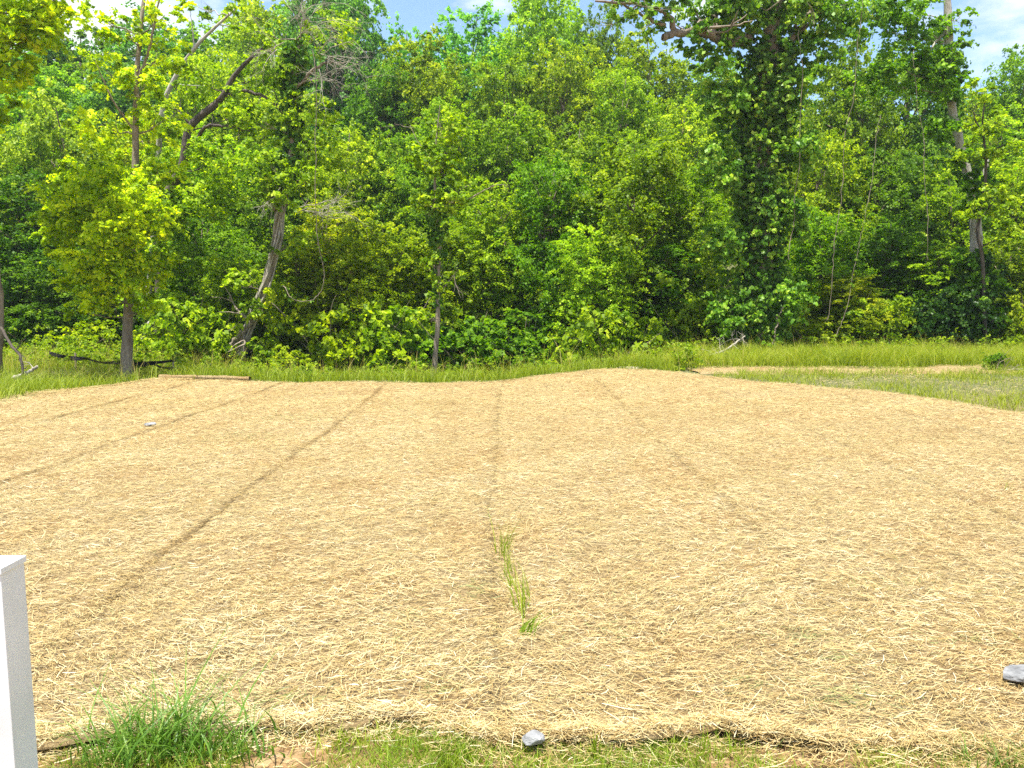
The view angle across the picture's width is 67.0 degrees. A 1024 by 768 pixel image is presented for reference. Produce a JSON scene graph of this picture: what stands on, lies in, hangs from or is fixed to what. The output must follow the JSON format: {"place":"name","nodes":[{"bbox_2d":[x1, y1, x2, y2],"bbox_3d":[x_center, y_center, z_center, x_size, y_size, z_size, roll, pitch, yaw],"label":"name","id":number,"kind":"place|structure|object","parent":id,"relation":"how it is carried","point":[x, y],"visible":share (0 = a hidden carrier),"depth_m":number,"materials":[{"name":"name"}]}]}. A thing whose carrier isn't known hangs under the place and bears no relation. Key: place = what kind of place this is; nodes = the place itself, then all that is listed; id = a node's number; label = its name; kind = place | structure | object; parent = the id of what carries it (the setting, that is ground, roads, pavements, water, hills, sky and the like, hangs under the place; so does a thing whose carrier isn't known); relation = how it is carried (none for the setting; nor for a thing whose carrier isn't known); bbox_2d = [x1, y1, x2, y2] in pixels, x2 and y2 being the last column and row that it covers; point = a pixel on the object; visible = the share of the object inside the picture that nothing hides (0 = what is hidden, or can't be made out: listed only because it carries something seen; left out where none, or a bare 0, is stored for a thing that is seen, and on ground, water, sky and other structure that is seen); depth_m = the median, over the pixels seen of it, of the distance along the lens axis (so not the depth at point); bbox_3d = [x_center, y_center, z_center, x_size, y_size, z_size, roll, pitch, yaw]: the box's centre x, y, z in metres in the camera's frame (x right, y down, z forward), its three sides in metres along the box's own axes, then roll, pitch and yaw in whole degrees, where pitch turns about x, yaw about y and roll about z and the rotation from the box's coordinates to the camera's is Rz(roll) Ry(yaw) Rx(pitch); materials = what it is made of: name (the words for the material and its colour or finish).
{"place":"outdoors","nodes":[
{"label":"outdoors","id":0,"kind":"place"},
{"bbox_2d":[0,245,1023,767],"bbox_3d":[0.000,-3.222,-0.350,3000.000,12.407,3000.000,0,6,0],"label":"ground","id":1,"kind":"structure","parent":0,"point":[318,755],"depth_m":3.37,"materials":[{"name":"soil"}]},
{"bbox_2d":[0,555,37,767],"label":"fence post","id":2,"kind":"object","parent":1,"relation":"on","point":[18,745],"visible":1,"depth_m":2.71,"materials":[{"name":"white plastic"}]},
{"bbox_2d":[3,305,58,353],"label":"shrub","id":3,"kind":"object","parent":1,"relation":"on","point":[24,322],"visible":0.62,"depth_m":27.22,"materials":[{"name":"green plant"}]},
{"bbox_2d":[0,0,78,380],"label":"edge tree","id":4,"kind":"object","parent":1,"relation":"on","point":[24,24],"visible":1,"depth_m":17.57,"materials":[{"name":"green plant"}]},
{"bbox_2d":[0,159,106,347],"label":"broadleaf tree","id":5,"kind":"object","parent":1,"relation":"on","point":[30,247],"visible":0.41,"depth_m":29.40,"materials":[{"name":"green plant"}]},
{"bbox_2d":[0,53,121,233],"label":"broadleaf tree","id":6,"kind":"object","parent":1,"relation":"on","point":[59,92],"visible":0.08,"depth_m":44.51,"materials":[{"name":"green plant"}]},
{"bbox_2d":[0,76,128,316],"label":"broadleaf tree","id":7,"kind":"object","parent":1,"relation":"on","point":[36,142],"visible":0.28,"depth_m":31.29,"materials":[{"name":"green plant"}]},
{"bbox_2d":[4,237,148,348],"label":"broadleaf tree","id":8,"kind":"object","parent":1,"relation":"on","point":[47,306],"visible":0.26,"depth_m":27.66,"materials":[{"name":"green plant"}]},
{"bbox_2d":[7,24,152,123],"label":"broadleaf tree","id":9,"kind":"object","parent":1,"relation":"on","point":[82,34],"visible":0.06,"depth_m":57.69,"materials":[{"name":"green plant"}]},
{"bbox_2d":[0,377,205,431],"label":"straw blanket","id":10,"kind":"object","parent":1,"relation":"on","point":[37,409],"visible":1,"depth_m":14.65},
{"bbox_2d":[20,0,199,380],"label":"slender tree","id":11,"kind":"object","parent":1,"relation":"on","point":[133,209],"visible":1,"depth_m":19.64,"materials":[{"name":"green plant"}]},
{"bbox_2d":[36,51,193,165],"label":"broadleaf tree","id":12,"kind":"object","parent":1,"relation":"on","point":[125,104],"visible":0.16,"depth_m":44.52,"materials":[{"name":"green plant"}]},
{"bbox_2d":[0,378,284,483],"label":"straw blanket","id":13,"kind":"object","parent":1,"relation":"on","point":[34,448],"visible":1,"depth_m":12.00,"materials":[{"name":"wicker"}]},
{"bbox_2d":[38,674,249,767],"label":"grass clump","id":14,"kind":"object","parent":1,"relation":"on","point":[86,750],"visible":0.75,"depth_m":3.25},
{"bbox_2d":[76,0,216,154],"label":"broadleaf tree","id":15,"kind":"object","parent":1,"relation":"on","point":[125,46],"visible":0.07,"depth_m":56.40,"materials":[{"name":"green plant"}]},
{"bbox_2d":[94,98,212,322],"bbox_3d":[-17.386,-7.869,37.715,8.585,11.209,7.552,6,8,42],"label":"broadleaf tree","id":16,"kind":"object","parent":1,"relation":"on","point":[141,146],"visible":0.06,"depth_m":35.85,"materials":[{"name":"green plant"}]},
{"bbox_2d":[35,623,285,767],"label":"grass clump","id":17,"kind":"object","parent":1,"relation":"on","point":[166,732],"visible":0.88,"depth_m":3.36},
{"bbox_2d":[133,276,245,364],"bbox_3d":[-10.585,-1.919,25.874,3.361,3.537,4.195,6,8,42],"label":"shrub","id":18,"kind":"object","parent":1,"relation":"on","point":[188,313],"visible":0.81,"depth_m":25.25,"materials":[{"name":"green plant"}]},
{"bbox_2d":[123,0,255,326],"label":"bare limbed tree","id":19,"kind":"object","parent":1,"relation":"on","point":[159,154],"visible":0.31,"depth_m":27.03,"materials":[{"name":"green plant"}]},
{"bbox_2d":[0,380,388,665],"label":"straw blanket","id":20,"kind":"object","parent":1,"relation":"on","point":[86,533],"visible":0.96,"depth_m":7.74,"materials":[{"name":"wicker"}]},
{"bbox_2d":[126,42,266,256],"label":"broadleaf tree","id":21,"kind":"object","parent":1,"relation":"on","point":[195,110],"visible":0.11,"depth_m":43.03,"materials":[{"name":"green plant"}]},
{"bbox_2d":[98,681,308,767],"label":"grass clump","id":22,"kind":"object","parent":1,"relation":"on","point":[238,749],"visible":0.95,"depth_m":3.31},
{"bbox_2d":[154,213,266,331],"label":"broadleaf tree","id":23,"kind":"object","parent":1,"relation":"on","point":[212,238],"visible":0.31,"depth_m":29.02,"materials":[{"name":"green plant"}]},
{"bbox_2d":[115,41,307,337],"bbox_3d":[-9.936,-5.976,25.734,6.239,10.528,3.128,0,6,0],"label":"arching tree","id":24,"kind":"object","parent":1,"relation":"on","point":[179,202],"visible":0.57,"depth_m":25.57,"materials":[{"name":"green plant"}]},
{"bbox_2d":[153,121,282,304],"bbox_3d":[-14.041,-7.369,36.308,6.635,9.828,6.552,-3,7,-28],"label":"broadleaf tree","id":25,"kind":"object","parent":1,"relation":"on","point":[212,147],"visible":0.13,"depth_m":35.30,"materials":[{"name":"green plant"}]},
{"bbox_2d":[194,250,286,361],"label":"broadleaf tree","id":26,"kind":"object","parent":1,"relation":"on","point":[259,331],"visible":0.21,"depth_m":27.72,"materials":[{"name":"green plant"}]},
{"bbox_2d":[194,37,329,249],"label":"broadleaf tree","id":27,"kind":"object","parent":1,"relation":"on","point":[221,80],"visible":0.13,"depth_m":42.30,"materials":[{"name":"green plant"}]},
{"bbox_2d":[31,380,507,749],"bbox_3d":[-1.468,0.728,10.890,2.945,0.164,15.399,0,6,0],"label":"straw blanket","id":28,"kind":"object","parent":1,"relation":"on","point":[349,556],"visible":0.98,"depth_m":5.01,"materials":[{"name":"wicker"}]},
{"bbox_2d":[209,135,337,313],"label":"broadleaf tree","id":29,"kind":"object","parent":1,"relation":"on","point":[290,222],"visible":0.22,"depth_m":34.02,"materials":[{"name":"green plant"}]},
{"bbox_2d":[233,245,338,357],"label":"broadleaf tree","id":30,"kind":"object","parent":1,"relation":"on","point":[286,260],"visible":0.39,"depth_m":27.20,"materials":[{"name":"green plant"}]},
{"bbox_2d":[205,0,367,225],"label":"broadleaf tree","id":31,"kind":"object","parent":1,"relation":"on","point":[255,7],"visible":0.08,"depth_m":53.04,"materials":[{"name":"green plant"}]},
{"bbox_2d":[213,0,402,361],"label":"leaning tree","id":32,"kind":"object","parent":1,"relation":"on","point":[281,186],"visible":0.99,"depth_m":24.89,"materials":[{"name":"green plant"}]},
{"bbox_2d":[246,281,393,371],"bbox_3d":[-6.117,-1.513,26.564,4.576,4.245,3.667,2,6,14],"label":"shrub","id":33,"kind":"object","parent":1,"relation":"on","point":[313,324],"visible":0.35,"depth_m":25.73,"materials":[{"name":"green plant"}]},
{"bbox_2d":[236,0,407,219],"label":"broadleaf tree","id":34,"kind":"object","parent":1,"relation":"on","point":[337,5],"visible":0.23,"depth_m":52.10,"materials":[{"name":"green plant"}]},
{"bbox_2d":[298,326,367,376],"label":"shrub","id":35,"kind":"object","parent":1,"relation":"on","point":[343,349],"visible":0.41,"depth_m":25.36,"materials":[{"name":"green plant"}]},
{"bbox_2d":[270,193,407,337],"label":"broadleaf tree","id":36,"kind":"object","parent":1,"relation":"on","point":[330,233],"visible":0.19,"depth_m":27.98,"materials":[{"name":"green plant"}]},
{"bbox_2d":[291,245,391,371],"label":"broadleaf tree","id":37,"kind":"object","parent":1,"relation":"on","point":[350,274],"visible":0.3,"depth_m":26.26,"materials":[{"name":"green plant"}]},
{"bbox_2d":[0,339,683,400],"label":"bank grass","id":38,"kind":"structure","parent":1,"relation":"on","point":[19,385],"depth_m":18.88,"materials":[{"name":"plant"}]},
{"bbox_2d":[297,117,421,298],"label":"broadleaf tree","id":39,"kind":"object","parent":1,"relation":"on","point":[342,180],"visible":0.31,"depth_m":35.23,"materials":[{"name":"green plant"}]},
{"bbox_2d":[320,56,423,234],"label":"broadleaf tree","id":40,"kind":"object","parent":1,"relation":"on","point":[358,112],"visible":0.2,"depth_m":46.25,"materials":[{"name":"green plant"}]},
{"bbox_2d":[319,210,435,330],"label":"broadleaf tree","id":41,"kind":"object","parent":1,"relation":"on","point":[396,262],"visible":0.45,"depth_m":27.00,"materials":[{"name":"green plant"}]},
{"bbox_2d":[332,284,442,375],"bbox_3d":[-4.105,-1.482,26.251,3.890,3.951,3.724,5,8,41],"label":"shrub","id":42,"kind":"object","parent":1,"relation":"on","point":[377,322],"visible":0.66,"depth_m":25.65,"materials":[{"name":"green plant"}]},
{"bbox_2d":[348,117,462,305],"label":"broadleaf tree","id":43,"kind":"object","parent":1,"relation":"on","point":[402,169],"visible":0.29,"depth_m":35.83,"materials":[{"name":"green plant"}]},
{"bbox_2d":[362,302,460,371],"bbox_3d":[-3.364,-1.267,27.178,4.160,3.358,3.785,-1,6,-11],"label":"shrub","id":44,"kind":"object","parent":1,"relation":"on","point":[405,337],"visible":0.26,"depth_m":25.93,"materials":[{"name":"green plant"}]},
{"bbox_2d":[362,23,484,188],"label":"broadleaf tree","id":45,"kind":"object","parent":1,"relation":"on","point":[438,82],"visible":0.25,"depth_m":46.78,"materials":[{"name":"green plant"}]},
{"bbox_2d":[375,218,487,357],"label":"broadleaf tree","id":46,"kind":"object","parent":1,"relation":"on","point":[446,317],"visible":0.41,"depth_m":27.80,"materials":[{"name":"green plant"}]},
{"bbox_2d":[382,105,508,376],"bbox_3d":[-1.963,-3.675,21.899,3.839,8.292,2.024,0,6,0],"label":"thin tree","id":47,"kind":"object","parent":1,"relation":"on","point":[440,201],"visible":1,"depth_m":21.55,"materials":[{"name":"green plant"}]},
{"bbox_2d":[404,311,501,371],"bbox_3d":[-2.268,-1.121,27.040,3.728,2.963,3.569,1,6,11],"label":"shrub","id":48,"kind":"object","parent":1,"relation":"on","point":[474,327],"visible":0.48,"depth_m":26.69,"materials":[{"name":"green plant"}]},
{"bbox_2d":[412,80,503,313],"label":"broadleaf tree","id":49,"kind":"object","parent":1,"relation":"on","point":[464,142],"visible":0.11,"depth_m":37.11,"materials":[{"name":"green plant"}]},
{"bbox_2d":[417,0,525,173],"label":"broadleaf tree","id":50,"kind":"object","parent":1,"relation":"on","point":[453,38],"visible":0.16,"depth_m":57.19,"materials":[{"name":"green plant"}]},
{"bbox_2d":[402,179,553,333],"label":"broadleaf tree","id":51,"kind":"object","parent":1,"relation":"on","point":[487,224],"visible":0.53,"depth_m":28.44,"materials":[{"name":"green plant"}]},
{"bbox_2d":[441,49,549,204],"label":"broadleaf tree","id":52,"kind":"object","parent":1,"relation":"on","point":[503,88],"visible":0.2,"depth_m":45.16,"materials":[{"name":"green plant"}]},
{"bbox_2d":[0,376,1023,767],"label":"straw fringe","id":53,"kind":"object","parent":1,"relation":"on","point":[610,746],"visible":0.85,"depth_m":3.34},
{"bbox_2d":[3,309,1023,381],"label":"leafy weeds","id":54,"kind":"object","parent":1,"relation":"on","point":[89,350],"visible":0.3,"depth_m":23.67,"materials":[{"name":"green plant"}]},
{"bbox_2d":[3,328,1023,384],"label":"seed stalks","id":55,"kind":"object","parent":1,"relation":"on","point":[149,368],"visible":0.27,"depth_m":21.56,"materials":[{"name":"green plant"}]},
{"bbox_2d":[459,97,581,299],"bbox_3d":[0.323,-8.713,38.437,6.676,10.908,6.592,-5,8,-41],"label":"broadleaf tree","id":56,"kind":"object","parent":1,"relation":"on","point":[498,149],"visible":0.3,"depth_m":36.75,"materials":[{"name":"green plant"}]},
{"bbox_2d":[472,305,569,376],"bbox_3d":[0.102,-1.268,27.524,4.539,3.358,4.129,2,6,15],"label":"shrub","id":57,"kind":"object","parent":1,"relation":"on","point":[529,340],"visible":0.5,"depth_m":27.02,"materials":[{"name":"green plant"}]},
{"bbox_2d":[35,695,1023,762],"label":"edge straw","id":58,"kind":"object","parent":1,"relation":"on","point":[378,706],"visible":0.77,"depth_m":3.42,"materials":[{"name":"wicker"}]},
{"bbox_2d":[38,706,1023,767],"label":"foreground grass","id":59,"kind":"structure","parent":1,"relation":"on","point":[452,760],"depth_m":3.29,"materials":[{"name":"plant"}]},
{"bbox_2d":[465,0,602,189],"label":"broadleaf tree","id":60,"kind":"object","parent":1,"relation":"on","point":[546,30],"visible":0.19,"depth_m":52.85,"materials":[{"name":"green plant"}]},
{"bbox_2d":[47,692,1021,767],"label":"straw litter","id":61,"kind":"object","parent":1,"relation":"on","point":[554,745],"visible":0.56,"depth_m":3.33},
{"bbox_2d":[474,147,623,351],"bbox_3d":[1.565,-4.622,29.559,5.634,8.890,6.375,6,9,44],"label":"broadleaf tree","id":62,"kind":"object","parent":1,"relation":"on","point":[550,209],"visible":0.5,"depth_m":28.30,"materials":[{"name":"green plant"}]},
{"bbox_2d":[509,31,630,248],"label":"broadleaf tree","id":63,"kind":"object","parent":1,"relation":"on","point":[566,104],"visible":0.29,"depth_m":44.46,"materials":[{"name":"green plant"}]},
{"bbox_2d":[520,112,646,296],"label":"broadleaf tree","id":64,"kind":"object","parent":1,"relation":"on","point":[593,158],"visible":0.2,"depth_m":36.15,"materials":[{"name":"green plant"}]},
{"bbox_2d":[560,0,630,126],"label":"broadleaf tree","id":65,"kind":"object","parent":1,"relation":"on","point":[604,46],"visible":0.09,"depth_m":54.57,"materials":[{"name":"green plant"}]},
{"bbox_2d":[540,216,651,359],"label":"broadleaf tree","id":66,"kind":"object","parent":1,"relation":"on","point":[586,281],"visible":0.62,"depth_m":26.48,"materials":[{"name":"green plant"}]},
{"bbox_2d":[551,283,665,367],"bbox_3d":[3.350,-1.576,26.410,4.576,4.009,3.667,-3,7,-25],"label":"shrub","id":67,"kind":"object","parent":1,"relation":"on","point":[590,324],"visible":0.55,"depth_m":25.48,"materials":[{"name":"green plant"}]},
{"bbox_2d":[574,58,687,250],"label":"broadleaf tree","id":68,"kind":"object","parent":1,"relation":"on","point":[618,120],"visible":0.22,"depth_m":42.40,"materials":[{"name":"green plant"}]},
{"bbox_2d":[536,128,736,338],"bbox_3d":[4.703,-4.898,28.137,6.298,8.791,6.560,-3,7,-26],"label":"broadleaf tree","id":69,"kind":"object","parent":1,"relation":"on","point":[661,167],"visible":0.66,"depth_m":27.47,"materials":[{"name":"green plant"}]},
{"bbox_2d":[589,19,706,174],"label":"broadleaf tree","id":70,"kind":"object","parent":1,"relation":"on","point":[642,62],"visible":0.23,"depth_m":50.79,"materials":[{"name":"green plant"}]},
{"bbox_2d":[613,242,716,339],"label":"broadleaf tree","id":71,"kind":"object","parent":1,"relation":"on","point":[665,252],"visible":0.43,"depth_m":27.15,"materials":[{"name":"green plant"}]},
{"bbox_2d":[642,298,710,346],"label":"shrub","id":72,"kind":"object","parent":1,"relation":"on","point":[682,315],"visible":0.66,"depth_m":26.49,"materials":[{"name":"green plant"}]},
{"bbox_2d":[636,157,744,316],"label":"broadleaf tree","id":73,"kind":"object","parent":1,"relation":"on","point":[714,201],"visible":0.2,"depth_m":29.67,"materials":[{"name":"green plant"}]},
{"bbox_2d":[635,92,746,277],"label":"broadleaf tree","id":74,"kind":"object","parent":1,"relation":"on","point":[695,134],"visible":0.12,"depth_m":42.68,"materials":[{"name":"green plant"}]},
{"bbox_2d":[484,370,995,754],"bbox_3d":[0.924,0.579,12.166,2.481,0.176,17.971,0,6,0],"label":"straw blanket","id":75,"kind":"object","parent":1,"relation":"on","point":[635,543],"visible":0.98,"depth_m":4.91,"materials":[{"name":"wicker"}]},
{"bbox_2d":[593,0,891,348],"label":"ivy tree","id":76,"kind":"object","parent":1,"relation":"on","point":[762,103],"visible":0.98,"depth_m":24.64,"materials":[{"name":"green plant"}]},
{"bbox_2d":[586,368,1023,751],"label":"straw blanket","id":77,"kind":"object","parent":1,"relation":"on","point":[924,579],"visible":1,"depth_m":6.33,"materials":[{"name":"wicker"}]},
{"bbox_2d":[775,205,882,323],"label":"broadleaf tree","id":78,"kind":"object","parent":1,"relation":"on","point":[809,256],"visible":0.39,"depth_m":29.00,"materials":[{"name":"green plant"}]},
{"bbox_2d":[776,124,882,305],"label":"broadleaf tree","id":79,"kind":"object","parent":1,"relation":"on","point":[823,195],"visible":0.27,"depth_m":33.10,"materials":[{"name":"green plant"}]},
{"bbox_2d":[805,292,884,347],"bbox_3d":[11.896,-2.098,27.711,2.638,2.469,2.756,3,7,24],"label":"shrub","id":80,"kind":"object","parent":1,"relation":"on","point":[851,315],"visible":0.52,"depth_m":26.88,"materials":[{"name":"green plant"}]},
{"bbox_2d":[788,268,908,345],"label":"broadleaf tree","id":81,"kind":"object","parent":1,"relation":"on","point":[844,283],"visible":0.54,"depth_m":27.02,"materials":[{"name":"green plant"}]},
{"bbox_2d":[679,371,1023,523],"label":"straw blanket","id":82,"kind":"object","parent":1,"relation":"on","point":[979,468],"visible":0.99,"depth_m":10.68,"materials":[{"name":"wicker"}]},
{"bbox_2d":[687,364,1023,374],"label":"straw blanket","id":83,"kind":"object","parent":1,"relation":"on","point":[705,370],"visible":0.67,"depth_m":21.29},
{"bbox_2d":[780,38,932,280],"bbox_3d":[18.009,-11.181,41.141,8.554,14.378,7.559,-2,7,-21],"label":"broadleaf tree","id":84,"kind":"object","parent":1,"relation":"on","point":[829,103],"visible":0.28,"depth_m":39.46,"materials":[{"name":"green plant"}]},
{"bbox_2d":[708,364,1023,411],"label":"grass","id":85,"kind":"structure","parent":1,"relation":"on","point":[1015,399],"depth_m":18.15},
{"bbox_2d":[814,144,961,301],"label":"broadleaf tree","id":86,"kind":"object","parent":1,"relation":"on","point":[887,186],"visible":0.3,"depth_m":33.12,"materials":[{"name":"green plant"}]},
{"bbox_2d":[829,212,959,318],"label":"broadleaf tree","id":87,"kind":"object","parent":1,"relation":"on","point":[881,242],"visible":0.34,"depth_m":28.85,"materials":[{"name":"green plant"}]},
{"bbox_2d":[873,294,927,347],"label":"shrub","id":88,"kind":"object","parent":1,"relation":"on","point":[897,306],"visible":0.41,"depth_m":26.80,"materials":[{"name":"green plant"}]},
{"bbox_2d":[829,33,987,237],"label":"broadleaf tree","id":89,"kind":"object","parent":1,"relation":"on","point":[920,103],"visible":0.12,"depth_m":40.81,"materials":[{"name":"green plant"}]},
{"bbox_2d":[811,384,1023,445],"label":"straw blanket","id":90,"kind":"object","parent":1,"relation":"on","point":[1001,424],"visible":0.98,"depth_m":13.23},
{"bbox_2d":[836,0,1012,336],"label":"pale trunk tree","id":91,"kind":"object","parent":1,"relation":"on","point":[943,78],"visible":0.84,"depth_m":26.55,"materials":[{"name":"green plant"}]},
{"bbox_2d":[880,243,981,330],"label":"broadleaf tree","id":92,"kind":"object","parent":1,"relation":"on","point":[945,254],"visible":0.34,"depth_m":27.88,"materials":[{"name":"green plant"}]},
{"bbox_2d":[887,163,1019,290],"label":"broadleaf tree","id":93,"kind":"object","parent":1,"relation":"on","point":[946,200],"visible":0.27,"depth_m":32.52,"materials":[{"name":"green plant"}]},
{"bbox_2d":[906,251,1015,347],"bbox_3d":[15.685,-2.732,27.104,4.321,3.859,2.963,-5,8,-40],"label":"vine mound","id":94,"kind":"object","parent":1,"relation":"on","point":[930,315],"visible":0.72,"depth_m":26.42,"materials":[{"name":"green plant"}]},
{"bbox_2d":[935,101,1023,268],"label":"broadleaf tree","id":95,"kind":"object","parent":1,"relation":"on","point":[1006,138],"visible":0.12,"depth_m":39.83,"materials":[{"name":"green plant"}]},
{"bbox_2d":[944,77,1023,344],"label":"crooked tree","id":96,"kind":"object","parent":1,"relation":"on","point":[1005,198],"visible":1,"depth_m":25.43,"materials":[{"name":"green plant"}]},
{"bbox_2d":[950,158,1023,306],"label":"broadleaf tree","id":97,"kind":"object","parent":1,"relation":"on","point":[1016,216],"visible":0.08,"depth_m":32.69,"materials":[{"name":"green plant"}]},
{"bbox_2d":[964,223,1023,334],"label":"broadleaf tree","id":98,"kind":"object","parent":1,"relation":"on","point":[1009,260],"visible":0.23,"depth_m":28.11,"materials":[{"name":"green plant"}]},
{"bbox_2d":[968,43,1023,219],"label":"broadleaf tree","id":99,"kind":"object","parent":1,"relation":"on","point":[1012,92],"visible":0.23,"depth_m":47.72,"materials":[{"name":"green plant"}]},
{"bbox_2d":[5,0,1023,142],"label":"sky","id":100,"kind":"structure","parent":0,"point":[999,25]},
{"bbox_2d":[587,335,1023,370],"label":"meadow grass","id":101,"kind":"structure","parent":0,"point":[822,358],"depth_m":22.65,"materials":[{"name":"plant"}]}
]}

